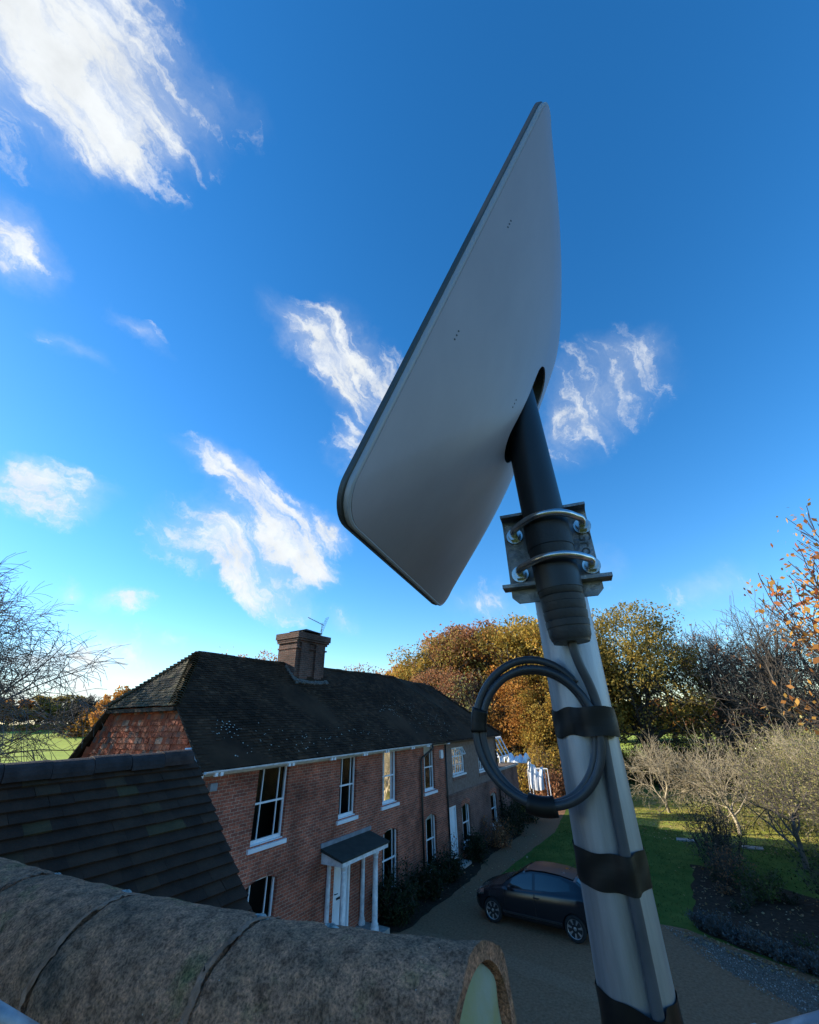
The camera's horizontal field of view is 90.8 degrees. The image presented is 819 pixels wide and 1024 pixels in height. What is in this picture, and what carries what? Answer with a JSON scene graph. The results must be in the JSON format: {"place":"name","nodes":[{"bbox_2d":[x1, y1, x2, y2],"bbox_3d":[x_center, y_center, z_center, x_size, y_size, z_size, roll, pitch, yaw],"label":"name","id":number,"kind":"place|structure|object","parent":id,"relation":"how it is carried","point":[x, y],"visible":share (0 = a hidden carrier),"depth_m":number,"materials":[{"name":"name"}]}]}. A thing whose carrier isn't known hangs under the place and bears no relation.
{"place":"outdoors","nodes":[
{"label":"outdoors","id":0,"kind":"place"},
{"bbox_2d":[0,1000,39,1023],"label":"scaffold rail","id":1,"kind":"object","parent":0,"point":[9,1014],"depth_m":0.32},
{"bbox_2d":[0,729,761,762],"bbox_3d":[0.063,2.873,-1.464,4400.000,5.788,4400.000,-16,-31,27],"label":"field","id":2,"kind":"structure","parent":0,"point":[62,745],"depth_m":71.75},
{"bbox_2d":[0,699,36,724],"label":"tree","id":3,"kind":"object","parent":2,"relation":"on","point":[30,705],"visible":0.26,"depth_m":98.32,"materials":[{"name":"green plant"}]},
{"bbox_2d":[9,695,66,723],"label":"tree","id":4,"kind":"object","parent":2,"relation":"on","point":[37,699],"visible":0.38,"depth_m":100.77,"materials":[{"name":"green plant"}]},
{"bbox_2d":[36,693,86,722],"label":"tree","id":5,"kind":"object","parent":2,"relation":"on","point":[60,705],"visible":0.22,"depth_m":103.00,"materials":[{"name":"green plant"}]},
{"bbox_2d":[47,693,101,737],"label":"bare oak","id":6,"kind":"object","parent":2,"relation":"on","point":[91,698],"visible":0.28,"depth_m":85.70,"materials":[{"name":"brown plant"}]},
{"bbox_2d":[62,704,103,736],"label":"oak tree","id":7,"kind":"object","parent":2,"relation":"on","point":[83,721],"visible":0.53,"depth_m":83.67,"materials":[{"name":"brown plant"}]},
{"bbox_2d":[85,685,135,730],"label":"oak tree","id":8,"kind":"object","parent":2,"relation":"on","point":[115,695],"visible":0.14,"depth_m":78.42,"materials":[{"name":"orange plant"}]},
{"bbox_2d":[649,699,703,739],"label":"tree","id":9,"kind":"object","parent":2,"relation":"on","point":[673,721],"visible":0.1,"depth_m":90.56,"materials":[{"name":"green plant"}]},
{"bbox_2d":[0,0,818,724],"label":"sky","id":10,"kind":"structure","parent":0,"point":[228,228],"materials":[{"name":"blue"}]},
{"bbox_2d":[535,597,683,1023],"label":"steel pole","id":11,"kind":"object","parent":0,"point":[611,879],"visible":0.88,"depth_m":0.30,"materials":[{"name":"metal"}]},
{"bbox_2d":[471,656,605,818],"bbox_3d":[0.104,0.183,0.338,0.107,0.119,0.013,-11,-29,18],"label":"cable coil","id":12,"kind":"object","parent":11,"relation":"attached to","point":[549,807],"visible":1,"depth_m":0.34,"materials":[{"name":"rubber"}]},
{"bbox_2d":[500,501,612,603],"bbox_3d":[0.134,0.035,0.386,0.098,0.089,0.063,-11,-29,18],"label":"mast clamp","id":13,"kind":"object","parent":11,"relation":"attached to","point":[521,586],"visible":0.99,"depth_m":0.39,"materials":[{"name":"metal"}]},
{"bbox_2d":[337,101,591,645],"bbox_3d":[0.097,-0.132,0.481,0.235,0.559,0.315,-9,-28,16],"label":"satellite antenna","id":14,"kind":"object","parent":13,"relation":"attached to","point":[452,442],"visible":1,"depth_m":0.38,"materials":[{"name":"plastic"}]},
{"bbox_2d":[568,642,664,1022],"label":"cable","id":15,"kind":"object","parent":11,"relation":"attached to","point":[652,987],"visible":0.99,"depth_m":0.29,"materials":[{"name":"rubber"}]},
{"bbox_2d":[752,1010,818,1023],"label":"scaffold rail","id":16,"kind":"object","parent":11,"relation":"attached to","point":[810,1017],"visible":1,"depth_m":0.32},
{"bbox_2d":[428,777,817,977],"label":"garden ground","id":17,"kind":"structure","parent":0,"point":[690,869],"depth_m":18.01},
{"bbox_2d":[0,551,128,762],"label":"bare birch","id":18,"kind":"object","parent":17,"relation":"on","point":[7,685],"visible":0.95,"depth_m":13.61,"materials":[{"name":"brown plant"}]},
{"bbox_2d":[0,749,252,911],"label":"tiled wing","id":19,"kind":"structure","parent":17,"relation":"on","point":[147,824],"depth_m":3.26,"materials":[{"name":"tile"}]},
{"bbox_2d":[0,857,516,1023],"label":"building","id":20,"kind":"structure","parent":17,"relation":"on","point":[73,950],"depth_m":0.75,"materials":[{"name":"ceramic"}]},
{"bbox_2d":[68,629,503,933],"bbox_3d":[-2.267,11.163,18.855,7.499,9.920,21.108,-16,-31,27],"label":"farmhouse","id":21,"kind":"object","parent":17,"relation":"on","point":[332,791],"visible":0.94,"depth_m":13.26,"materials":[{"name":"red brick"}]},
{"bbox_2d":[243,865,279,916],"bbox_3d":[-3.923,10.371,10.248,0.164,2.140,1.222,-16,-31,27],"label":"window","id":22,"kind":"structure","parent":21,"relation":"in","point":[248,880],"depth_m":10.69,"materials":[{"name":"white paint"}]},
{"bbox_2d":[246,766,286,854],"bbox_3d":[-3.926,8.237,11.346,0.230,1.900,1.330,-16,-31,27],"label":"window","id":23,"kind":"structure","parent":21,"relation":"in","point":[274,836],"depth_m":11.28,"materials":[{"name":"white paint"}]},
{"bbox_2d":[332,865,349,925],"bbox_3d":[-2.186,11.889,12.694,0.110,2.070,0.830,-16,-31,27],"label":"door","id":24,"kind":"structure","parent":21,"relation":"in","point":[337,871],"depth_m":12.64,"materials":[{"name":"white paint"}]},
{"bbox_2d":[336,757,357,825],"bbox_3d":[-2.163,9.543,13.963,0.230,1.880,1.100,-16,-31,27],"label":"window","id":25,"kind":"structure","parent":21,"relation":"in","point":[349,813],"depth_m":13.96,"materials":[{"name":"white paint"}]},
{"bbox_2d":[381,821,398,886],"bbox_3d":[-0.775,12.716,14.917,0.164,2.080,1.202,-16,-31,27],"label":"window","id":26,"kind":"structure","parent":21,"relation":"in","point":[392,824],"depth_m":15.21,"materials":[{"name":"white paint"}]},
{"bbox_2d":[381,751,399,810],"bbox_3d":[-0.838,10.541,15.978,0.280,1.880,1.220,-16,-31,27],"label":"window","id":27,"kind":"structure","parent":21,"relation":"in","point":[388,778],"depth_m":16.04,"materials":[{"name":"white paint"}]},
{"bbox_2d":[423,746,437,795],"bbox_3d":[0.854,11.788,18.496,0.280,1.880,1.200,-16,-31,27],"label":"window","id":28,"kind":"structure","parent":21,"relation":"in","point":[426,749],"depth_m":18.59,"materials":[{"name":"white paint"}]},
{"bbox_2d":[425,808,439,870],"bbox_3d":[0.893,14.021,17.339,0.280,2.150,1.160,-16,-31,27],"label":"window","id":29,"kind":"structure","parent":21,"relation":"in","point":[430,813],"depth_m":17.63,"materials":[{"name":"white paint"}]},
{"bbox_2d":[449,805,458,858],"bbox_3d":[2.009,15.023,18.913,0.110,2.030,0.830,-16,-31,27],"label":"door","id":30,"kind":"structure","parent":21,"relation":"in","point":[452,810],"depth_m":19.10,"materials":[{"name":"white paint"}]},
{"bbox_2d":[451,746,466,780],"bbox_3d":[2.537,12.972,20.869,0.245,1.420,1.580,-16,-31,27],"label":"window","id":31,"kind":"structure","parent":21,"relation":"in","point":[457,752],"depth_m":20.95,"materials":[{"name":"glass"}]},
{"bbox_2d":[461,798,469,847],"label":"window","id":32,"kind":"structure","parent":21,"relation":"in","point":[465,801],"depth_m":20.42,"materials":[{"name":"white paint"}]},
{"bbox_2d":[427,844,466,883],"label":"garden bush","id":33,"kind":"object","parent":17,"relation":"on","point":[454,865],"visible":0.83,"depth_m":16.55,"materials":[{"name":"green plant"}]},
{"bbox_2d":[465,612,547,717],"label":"oak tree","id":34,"kind":"object","parent":17,"relation":"on","point":[496,636],"visible":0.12,"depth_m":44.65,"materials":[{"name":"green plant"}]},
{"bbox_2d":[498,762,519,825],"bbox_3d":[5.191,18.406,26.491,2.960,3.060,4.580,-16,-31,27],"label":"extension","id":35,"kind":"object","parent":17,"relation":"on","point":[508,770],"visible":0.19,"depth_m":26.77,"materials":[{"name":"brick"}]},
{"bbox_2d":[495,736,509,762],"bbox_3d":[6.146,17.497,29.672,1.770,1.970,2.300,-16,-31,27],"label":"conservatory","id":36,"kind":"object","parent":35,"relation":"on","point":[503,753],"visible":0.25,"depth_m":29.43,"materials":[{"name":"white paint"}]},
{"bbox_2d":[491,794,529,835],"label":"garden bush","id":37,"kind":"object","parent":17,"relation":"on","point":[514,817],"visible":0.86,"depth_m":23.13,"materials":[{"name":"green plant"}]},
{"bbox_2d":[487,670,560,764],"bbox_3d":[10.820,20.463,38.536,8.771,10.193,9.415,-20,-32,32],"label":"oak tree","id":38,"kind":"object","parent":17,"relation":"on","point":[510,719],"visible":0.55,"depth_m":37.35,"materials":[{"name":"orange plant"}]},
{"bbox_2d":[510,783,539,823],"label":"garden bush","id":39,"kind":"object","parent":17,"relation":"on","point":[531,818],"visible":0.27,"depth_m":25.44,"materials":[{"name":"green plant"}]},
{"bbox_2d":[498,742,556,793],"bbox_3d":[9.726,21.494,33.420,5.376,4.488,5.846,9,-29,-19],"label":"hedge shrub","id":40,"kind":"object","parent":17,"relation":"on","point":[521,772],"visible":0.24,"depth_m":32.38,"materials":[{"name":"brown plant"}]},
{"bbox_2d":[508,683,561,767],"bbox_3d":[12.970,19.670,35.736,8.490,8.974,8.147,9,-29,-19],"label":"oak tree","id":41,"kind":"object","parent":17,"relation":"on","point":[525,734],"visible":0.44,"depth_m":35.29,"materials":[{"name":"orange plant"}]},
{"bbox_2d":[518,736,563,788],"bbox_3d":[11.081,21.317,33.678,5.944,5.424,5.279,8,-28,-18],"label":"hedge shrub","id":42,"kind":"object","parent":17,"relation":"on","point":[547,761],"visible":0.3,"depth_m":33.10,"materials":[{"name":"orange plant"}]},
{"bbox_2d":[523,763,565,798],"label":"hedge shrub","id":43,"kind":"object","parent":17,"relation":"on","point":[558,791],"visible":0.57,"depth_m":30.27,"materials":[{"name":"brown plant"}]},
{"bbox_2d":[471,613,637,772],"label":"oak tree","id":44,"kind":"object","parent":17,"relation":"on","point":[529,634],"visible":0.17,"depth_m":43.46,"materials":[{"name":"orange plant"}]},
{"bbox_2d":[522,635,645,748],"bbox_3d":[16.880,19.190,40.751,13.181,14.271,12.279,3,-27,-9],"label":"oak tree","id":45,"kind":"object","parent":17,"relation":"on","point":[628,709],"visible":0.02,"depth_m":38.45,"materials":[{"name":"orange plant"}]},
{"bbox_2d":[378,810,818,1023],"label":"gravel drive","id":46,"kind":"structure","parent":17,"relation":"on","point":[709,992],"depth_m":10.78,"materials":[{"name":"gravel"}]},
{"bbox_2d":[371,832,521,932],"bbox_3d":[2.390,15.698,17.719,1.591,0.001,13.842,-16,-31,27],"label":"hedge","id":47,"kind":"object","parent":46,"relation":"on","point":[471,871],"depth_m":15.29,"materials":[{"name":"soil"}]},
{"bbox_2d":[371,866,421,927],"bbox_3d":[-0.419,12.992,13.715,2.088,1.684,1.943,-16,-31,27],"label":"garden bush","id":48,"kind":"object","parent":47,"relation":"on","point":[395,904],"visible":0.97,"depth_m":13.35,"materials":[{"name":"green plant"}]},
{"bbox_2d":[385,846,420,891],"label":"climbing rose","id":49,"kind":"object","parent":47,"relation":"on","point":[404,871],"visible":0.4,"depth_m":14.62,"materials":[{"name":"green plant"}]},
{"bbox_2d":[405,857,448,901],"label":"garden bush","id":50,"kind":"object","parent":47,"relation":"on","point":[427,881],"visible":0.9,"depth_m":15.15,"materials":[{"name":"green plant"}]},
{"bbox_2d":[461,827,490,863],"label":"garden bush","id":51,"kind":"object","parent":47,"relation":"on","point":[472,850],"visible":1,"depth_m":18.80,"materials":[{"name":"green plant"}]},
{"bbox_2d":[479,815,516,848],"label":"garden bush","id":52,"kind":"object","parent":47,"relation":"on","point":[498,839],"visible":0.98,"depth_m":20.82,"materials":[{"name":"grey plant"}]},
{"bbox_2d":[390,927,597,1001],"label":"tyre track","id":53,"kind":"structure","parent":46,"relation":"on","point":[525,968],"depth_m":10.43,"materials":[{"name":"gravel"}]},
{"bbox_2d":[477,861,588,943],"bbox_3d":[4.230,12.582,13.467,3.965,1.625,1.990,-18,-31,30],"label":"parked car","id":54,"kind":"object","parent":46,"relation":"on","point":[545,893],"visible":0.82,"depth_m":12.84,"materials":[{"name":"paint"}]},
{"bbox_2d":[527,762,551,795],"bbox_3d":[9.312,19.623,29.036,1.288,3.042,1.165,-16,-31,27],"label":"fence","id":55,"kind":"object","parent":46,"relation":"on","point":[535,777],"visible":1,"depth_m":28.91,"materials":[{"name":"white paint"}]},
{"bbox_2d":[507,753,530,762],"bbox_3d":[7.931,17.783,29.269,1.400,0.601,1.229,-16,-31,27],"label":"tarpaulin","id":56,"kind":"object","parent":55,"relation":"on","point":[520,758],"visible":0.99,"depth_m":28.97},
{"bbox_2d":[663,925,818,1013],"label":"gravel stones","id":57,"kind":"object","parent":46,"relation":"on","point":[759,978],"visible":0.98,"depth_m":10.22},
{"bbox_2d":[687,936,818,1013],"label":"gravel edge","id":58,"kind":"object","parent":46,"relation":"on","point":[779,983],"visible":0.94,"depth_m":10.09,"materials":[{"name":"gravel"}]},
{"bbox_2d":[621,741,648,780],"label":"hedge shrub","id":59,"kind":"object","parent":17,"relation":"on","point":[624,754],"visible":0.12,"depth_m":41.51,"materials":[{"name":"green plant"}]},
{"bbox_2d":[625,750,682,784],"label":"hedge shrub","id":60,"kind":"object","parent":17,"relation":"on","point":[645,769],"visible":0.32,"depth_m":38.73,"materials":[{"name":"green plant"}]},
{"bbox_2d":[628,724,697,776],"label":"hedge shrub","id":61,"kind":"object","parent":17,"relation":"on","point":[663,743],"visible":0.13,"depth_m":42.09,"materials":[{"name":"green plant"}]},
{"bbox_2d":[661,736,727,786],"bbox_3d":[26.094,23.040,37.573,6.889,5.675,7.271,4,-27,-10],"label":"hedge shrub","id":62,"kind":"object","parent":17,"relation":"on","point":[690,756],"visible":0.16,"depth_m":37.16,"materials":[{"name":"grey plant"}]},
{"bbox_2d":[600,603,801,789],"bbox_3d":[28.776,18.716,39.913,17.545,19.844,18.160,-16,-31,27],"label":"bare oak","id":63,"kind":"object","parent":17,"relation":"on","point":[711,641],"visible":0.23,"depth_m":38.70,"materials":[{"name":"brown plant"}]},
{"bbox_2d":[663,727,744,780],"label":"hedge shrub","id":64,"kind":"object","parent":17,"relation":"on","point":[696,743],"visible":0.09,"depth_m":41.57,"materials":[{"name":"green plant"}]},
{"bbox_2d":[683,739,773,790],"bbox_3d":[28.391,21.893,35.453,7.221,4.631,7.362,21,-34,-37],"label":"hedge shrub","id":65,"kind":"object","parent":17,"relation":"on","point":[717,748],"visible":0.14,"depth_m":34.91,"materials":[{"name":"green plant"}]},
{"bbox_2d":[685,830,818,898],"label":"flower bed","id":66,"kind":"object","parent":17,"relation":"on","point":[775,861],"visible":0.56,"depth_m":17.70,"materials":[{"name":"plant"}]},
{"bbox_2d":[664,774,770,872],"bbox_3d":[13.304,13.805,17.957,3.618,3.546,3.853,-16,-31,27],"label":"garden bush","id":67,"kind":"object","parent":66,"relation":"on","point":[718,838],"visible":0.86,"depth_m":17.50,"materials":[{"name":"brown plant"}]},
{"bbox_2d":[629,785,818,850],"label":"leafy orchard grass","id":68,"kind":"structure","parent":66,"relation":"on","point":[659,817],"depth_m":25.51,"materials":[{"name":"plant"}]},
{"bbox_2d":[422,790,818,989],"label":"fallen leaves","id":69,"kind":"object","parent":68,"relation":"on","point":[755,958],"visible":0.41,"depth_m":14.07,"materials":[{"name":"brown plant"}]},
{"bbox_2d":[591,599,721,790],"bbox_3d":[21.504,16.247,38.570,12.882,17.381,12.188,-16,-31,27],"label":"oak tree","id":70,"kind":"object","parent":68,"relation":"on","point":[643,721],"visible":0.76,"depth_m":37.01,"materials":[{"name":"green plant"}]},
{"bbox_2d":[622,730,729,814],"bbox_3d":[17.394,18.201,27.259,7.878,6.360,6.358,-16,-31,27],"label":"orchard tree","id":71,"kind":"object","parent":68,"relation":"on","point":[656,774],"visible":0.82,"depth_m":27.26,"materials":[{"name":"beige plant"}]},
{"bbox_2d":[650,718,757,818],"bbox_3d":[19.552,17.030,26.590,6.627,6.166,6.451,-16,-31,27],"label":"orchard tree","id":72,"kind":"object","parent":68,"relation":"on","point":[688,766],"visible":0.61,"depth_m":26.35,"materials":[{"name":"beige plant"}]},
{"bbox_2d":[650,589,818,774],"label":"bare oak","id":73,"kind":"object","parent":68,"relation":"on","point":[762,658],"visible":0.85,"depth_m":33.57,"materials":[{"name":"brown plant"}]},
{"bbox_2d":[662,728,806,834],"bbox_3d":[18.502,15.662,22.734,6.791,6.786,6.299,-16,-31,27],"label":"orchard tree","id":74,"kind":"object","parent":68,"relation":"on","point":[734,814],"visible":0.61,"depth_m":23.17,"materials":[{"name":"beige plant"}]},
{"bbox_2d":[706,711,818,833],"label":"orchard tree","id":75,"kind":"object","parent":68,"relation":"on","point":[762,759],"visible":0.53,"depth_m":22.95,"materials":[{"name":"beige plant"}]},
{"bbox_2d":[723,719,818,802],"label":"tree","id":76,"kind":"object","parent":68,"relation":"on","point":[756,765],"visible":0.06,"depth_m":31.23,"materials":[{"name":"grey plant"}]},
{"bbox_2d":[735,709,818,817],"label":"orchard tree","id":77,"kind":"object","parent":68,"relation":"on","point":[785,746],"visible":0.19,"depth_m":26.31,"materials":[{"name":"beige plant"}]},
{"bbox_2d":[746,730,818,811],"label":"hedge shrub","id":78,"kind":"object","parent":68,"relation":"on","point":[779,771],"visible":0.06,"depth_m":27.93,"materials":[{"name":"grey plant"}]},
{"bbox_2d":[765,725,818,842],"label":"orchard tree","id":79,"kind":"object","parent":68,"relation":"on","point":[816,756],"visible":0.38,"depth_m":20.68,"materials":[{"name":"beige plant"}]},
{"bbox_2d":[676,719,818,868],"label":"orchard tree","id":80,"kind":"object","parent":66,"relation":"on","point":[795,830],"visible":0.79,"depth_m":19.07,"materials":[{"name":"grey plant"}]},
{"bbox_2d":[690,864,818,975],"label":"flower bed","id":81,"kind":"object","parent":17,"relation":"on","point":[808,922],"visible":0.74,"depth_m":13.37,"materials":[{"name":"soil"}]},
{"bbox_2d":[683,905,711,929],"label":"lavender clump","id":82,"kind":"object","parent":81,"relation":"on","point":[697,919],"visible":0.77,"depth_m":12.65,"materials":[{"name":"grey plant"}]},
{"bbox_2d":[704,860,724,883],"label":"bed plant","id":83,"kind":"object","parent":81,"relation":"on","point":[715,876],"visible":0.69,"depth_m":15.91,"materials":[{"name":"green plant"}]},
{"bbox_2d":[702,908,735,936],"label":"lavender clump","id":84,"kind":"object","parent":81,"relation":"on","point":[716,925],"visible":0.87,"depth_m":12.17,"materials":[{"name":"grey plant"}]},
{"bbox_2d":[712,880,734,894],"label":"bed plant","id":85,"kind":"object","parent":81,"relation":"on","point":[724,890],"visible":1,"depth_m":14.87,"materials":[{"name":"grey plant"}]},
{"bbox_2d":[695,841,758,887],"bbox_3d":[12.374,13.757,15.740,1.730,1.589,1.967,-3,-27,4],"label":"garden bush","id":86,"kind":"object","parent":81,"relation":"on","point":[721,858],"visible":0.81,"depth_m":15.73,"materials":[{"name":"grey plant"}]},
{"bbox_2d":[720,922,748,947],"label":"lavender clump","id":87,"kind":"object","parent":81,"relation":"on","point":[732,935],"visible":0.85,"depth_m":11.73,"materials":[{"name":"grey plant"}]},
{"bbox_2d":[726,898,749,913],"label":"bed plant","id":88,"kind":"object","parent":81,"relation":"on","point":[737,907],"visible":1,"depth_m":13.50,"materials":[{"name":"green plant"}]},
{"bbox_2d":[738,921,770,954],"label":"lavender clump","id":89,"kind":"object","parent":81,"relation":"on","point":[752,939],"visible":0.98,"depth_m":11.30,"materials":[{"name":"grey plant"}]},
{"bbox_2d":[728,861,787,903],"bbox_3d":[12.607,13.343,14.561,1.787,1.135,1.919,-16,-31,27],"label":"garden bush","id":90,"kind":"object","parent":81,"relation":"on","point":[768,894],"visible":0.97,"depth_m":14.42,"materials":[{"name":"green plant"}]},
{"bbox_2d":[758,934,797,962],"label":"lavender clump","id":91,"kind":"object","parent":81,"relation":"on","point":[776,955],"visible":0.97,"depth_m":10.89,"materials":[{"name":"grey plant"}]},
{"bbox_2d":[743,499,818,734],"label":"maple tree","id":92,"kind":"object","parent":81,"relation":"on","point":[810,632],"visible":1,"depth_m":12.47,"materials":[{"name":"orange plant"}]},
{"bbox_2d":[777,892,801,904],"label":"bed plant","id":93,"kind":"object","parent":81,"relation":"on","point":[787,900],"visible":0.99,"depth_m":13.99,"materials":[{"name":"green plant"}]},
{"bbox_2d":[769,737,818,855],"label":"orchard tree","id":94,"kind":"object","parent":81,"relation":"on","point":[809,804],"visible":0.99,"depth_m":15.97,"materials":[{"name":"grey plant"}]},
{"bbox_2d":[780,945,816,972],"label":"lavender clump","id":95,"kind":"object","parent":81,"relation":"on","point":[800,966],"visible":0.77,"depth_m":10.47,"materials":[{"name":"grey plant"}]},
{"bbox_2d":[781,829,818,905],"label":"garden bush","id":96,"kind":"object","parent":81,"relation":"on","point":[813,870],"visible":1,"depth_m":13.98,"materials":[{"name":"green plant"}]},
{"bbox_2d":[798,944,818,978],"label":"lavender clump","id":97,"kind":"object","parent":81,"relation":"on","point":[814,964],"visible":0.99,"depth_m":10.29,"materials":[{"name":"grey plant"}]},
{"bbox_2d":[700,600,818,783],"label":"bare oak","id":98,"kind":"object","parent":17,"relation":"on","point":[802,685],"visible":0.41,"depth_m":32.94,"materials":[{"name":"brown plant"}]},
{"bbox_2d":[510,808,818,929],"bbox_3d":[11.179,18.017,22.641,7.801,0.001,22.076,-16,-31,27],"label":"lawn","id":99,"kind":"structure","parent":0,"point":[669,869],"depth_m":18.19,"materials":[{"name":"plant"}]},
{"bbox_2d":[520,729,817,774],"bbox_3d":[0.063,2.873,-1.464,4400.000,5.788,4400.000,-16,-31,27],"label":"pasture","id":100,"kind":"structure","parent":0,"point":[761,736],"depth_m":81.08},
{"bbox_2d":[386,637,460,686],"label":"oak tree","id":101,"kind":"object","parent":100,"relation":"on","point":[400,668],"visible":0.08,"depth_m":51.22,"materials":[{"name":"orange plant"}]},
{"bbox_2d":[395,625,484,707],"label":"oak tree","id":102,"kind":"object","parent":100,"relation":"on","point":[418,657],"visible":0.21,"depth_m":47.71,"materials":[{"name":"orange plant"}]},
{"bbox_2d":[409,667,494,718],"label":"oak tree","id":103,"kind":"object","parent":100,"relation":"on","point":[427,675],"visible":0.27,"depth_m":42.75,"materials":[{"name":"orange plant"}]},
{"bbox_2d":[409,617,520,700],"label":"oak tree","id":104,"kind":"object","parent":100,"relation":"on","point":[465,632],"visible":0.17,"depth_m":48.49,"materials":[{"name":"orange plant"}]},
{"bbox_2d":[436,660,521,755],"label":"oak tree","id":105,"kind":"object","parent":100,"relation":"on","point":[469,688],"visible":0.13,"depth_m":40.47,"materials":[{"name":"orange plant"}]},
{"bbox_2d":[439,623,546,739],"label":"oak tree","id":106,"kind":"object","parent":100,"relation":"on","point":[487,661],"visible":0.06,"depth_m":45.45,"materials":[{"name":"orange plant"}]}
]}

